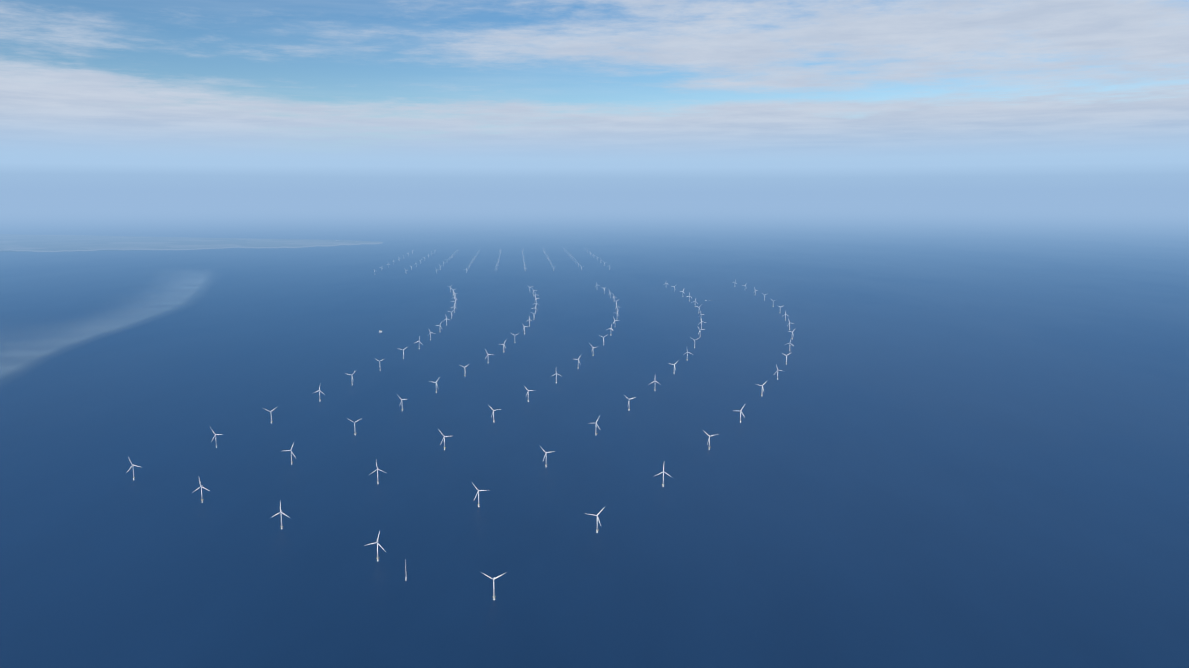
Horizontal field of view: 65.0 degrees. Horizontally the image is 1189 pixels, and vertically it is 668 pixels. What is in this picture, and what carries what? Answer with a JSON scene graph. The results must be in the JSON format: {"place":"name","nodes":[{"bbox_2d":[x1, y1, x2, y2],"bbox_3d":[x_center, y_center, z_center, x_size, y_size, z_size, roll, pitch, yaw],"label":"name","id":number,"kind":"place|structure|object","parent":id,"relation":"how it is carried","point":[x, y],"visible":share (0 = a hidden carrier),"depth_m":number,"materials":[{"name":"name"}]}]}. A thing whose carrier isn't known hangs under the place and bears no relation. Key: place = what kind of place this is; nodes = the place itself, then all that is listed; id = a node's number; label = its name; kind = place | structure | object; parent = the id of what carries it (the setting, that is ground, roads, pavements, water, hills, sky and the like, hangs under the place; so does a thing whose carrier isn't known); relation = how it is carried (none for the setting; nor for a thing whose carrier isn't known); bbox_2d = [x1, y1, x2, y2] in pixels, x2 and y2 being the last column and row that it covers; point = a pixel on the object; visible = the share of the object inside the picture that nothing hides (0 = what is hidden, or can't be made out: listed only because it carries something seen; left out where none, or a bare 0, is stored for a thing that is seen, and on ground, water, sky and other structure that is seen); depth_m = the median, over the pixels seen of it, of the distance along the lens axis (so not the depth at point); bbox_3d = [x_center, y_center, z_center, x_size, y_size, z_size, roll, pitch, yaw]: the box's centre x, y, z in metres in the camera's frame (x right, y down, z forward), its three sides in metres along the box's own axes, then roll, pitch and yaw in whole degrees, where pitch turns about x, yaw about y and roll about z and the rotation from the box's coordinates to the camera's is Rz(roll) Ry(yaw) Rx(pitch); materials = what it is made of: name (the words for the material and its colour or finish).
{"place":"outdoors","nodes":[
{"label":"outdoors","id":0,"kind":"place"},
{"bbox_2d":[0,269,217,384],"bbox_3d":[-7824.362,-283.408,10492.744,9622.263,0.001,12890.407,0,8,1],"label":"sand bank","id":1,"kind":"structure","parent":0,"point":[7,368],"depth_m":8917.39,"materials":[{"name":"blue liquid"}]},
{"bbox_2d":[0,234,380,251],"bbox_3d":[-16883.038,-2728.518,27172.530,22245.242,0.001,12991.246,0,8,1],"label":"coast land","id":2,"kind":"structure","parent":0,"point":[46,242],"depth_m":25852.42,"materials":[{"name":"blue"}]},
{"bbox_2d":[0,242,382,251],"bbox_3d":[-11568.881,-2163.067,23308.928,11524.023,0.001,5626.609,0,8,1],"label":"beach sand","id":3,"kind":"structure","parent":0,"point":[189,249],"depth_m":22375.27,"materials":[{"name":"grey"}]},
{"bbox_2d":[0,200,1188,667],"bbox_3d":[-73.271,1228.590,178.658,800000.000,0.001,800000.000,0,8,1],"label":"sea","id":4,"kind":"structure","parent":0,"point":[958,436],"depth_m":4894.05,"materials":[{"name":"liquid"}]},
{"bbox_2d":[127,457,139,479],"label":"turbine","id":5,"kind":"object","parent":4,"relation":"in","point":[133,469],"visible":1,"depth_m":4131.68,"materials":[{"name":"white metal"}]},
{"bbox_2d":[192,478,209,502],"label":"turbine","id":6,"kind":"object","parent":4,"relation":"in","point":[202,499],"visible":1,"depth_m":3828.97,"materials":[{"name":"white metal"}]},
{"bbox_2d":[210,427,221,447],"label":"turbine","id":7,"kind":"object","parent":4,"relation":"in","point":[215,437],"visible":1,"depth_m":4664.72,"materials":[{"name":"white metal"}]},
{"bbox_2d":[272,502,289,529],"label":"turbine","id":8,"kind":"object","parent":4,"relation":"in","point":[281,516],"visible":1,"depth_m":3515.67,"materials":[{"name":"white metal"}]},
{"bbox_2d":[286,443,295,464],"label":"turbine","id":9,"kind":"object","parent":4,"relation":"in","point":[291,454],"visible":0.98,"depth_m":4373.23,"materials":[{"name":"white metal"}]},
{"bbox_2d":[364,531,385,561],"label":"turbine","id":10,"kind":"object","parent":4,"relation":"in","point":[377,560],"visible":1,"depth_m":3208.11,"materials":[{"name":"white metal"}]},
{"bbox_2d":[371,462,385,483],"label":"turbine","id":11,"kind":"object","parent":4,"relation":"in","point":[377,469],"visible":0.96,"depth_m":4072.21,"materials":[{"name":"white metal"}]},
{"bbox_2d":[439,430,448,449],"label":"turbine","id":12,"kind":"object","parent":4,"relation":"in","point":[444,440],"visible":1,"depth_m":4625.94,"materials":[{"name":"white metal"}]},
{"bbox_2d":[473,484,486,506],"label":"turbine","id":13,"kind":"object","parent":4,"relation":"in","point":[478,496],"visible":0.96,"depth_m":3771.28,"materials":[{"name":"white metal"}]},
{"bbox_2d":[481,572,504,600],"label":"turbine","id":14,"kind":"object","parent":4,"relation":"in","point":[494,596],"visible":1,"depth_m":2897.18,"materials":[{"name":"white metal"}]},
{"bbox_2d":[540,446,555,466],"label":"turbine","id":15,"kind":"object","parent":4,"relation":"in","point":[546,456],"visible":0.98,"depth_m":4330.59,"materials":[{"name":"white metal"}]},
{"bbox_2d":[585,507,604,532],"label":"turbine","id":16,"kind":"object","parent":4,"relation":"in","point":[597,530],"visible":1,"depth_m":3475.57,"materials":[{"name":"white metal"}]},
{"bbox_2d":[655,466,669,486],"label":"turbine","id":17,"kind":"object","parent":4,"relation":"in","point":[663,472],"visible":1,"depth_m":4033.97,"materials":[{"name":"white metal"}]},
{"bbox_2d":[704,431,716,449],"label":"turbine","id":18,"kind":"object","parent":4,"relation":"in","point":[709,440],"visible":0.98,"depth_m":4630.90,"materials":[{"name":"white metal"}]},
{"bbox_2d":[0,0,1188,199],"label":"sky","id":19,"kind":"structure","parent":0,"point":[100,99],"materials":[{"name":"blue"}]}
]}

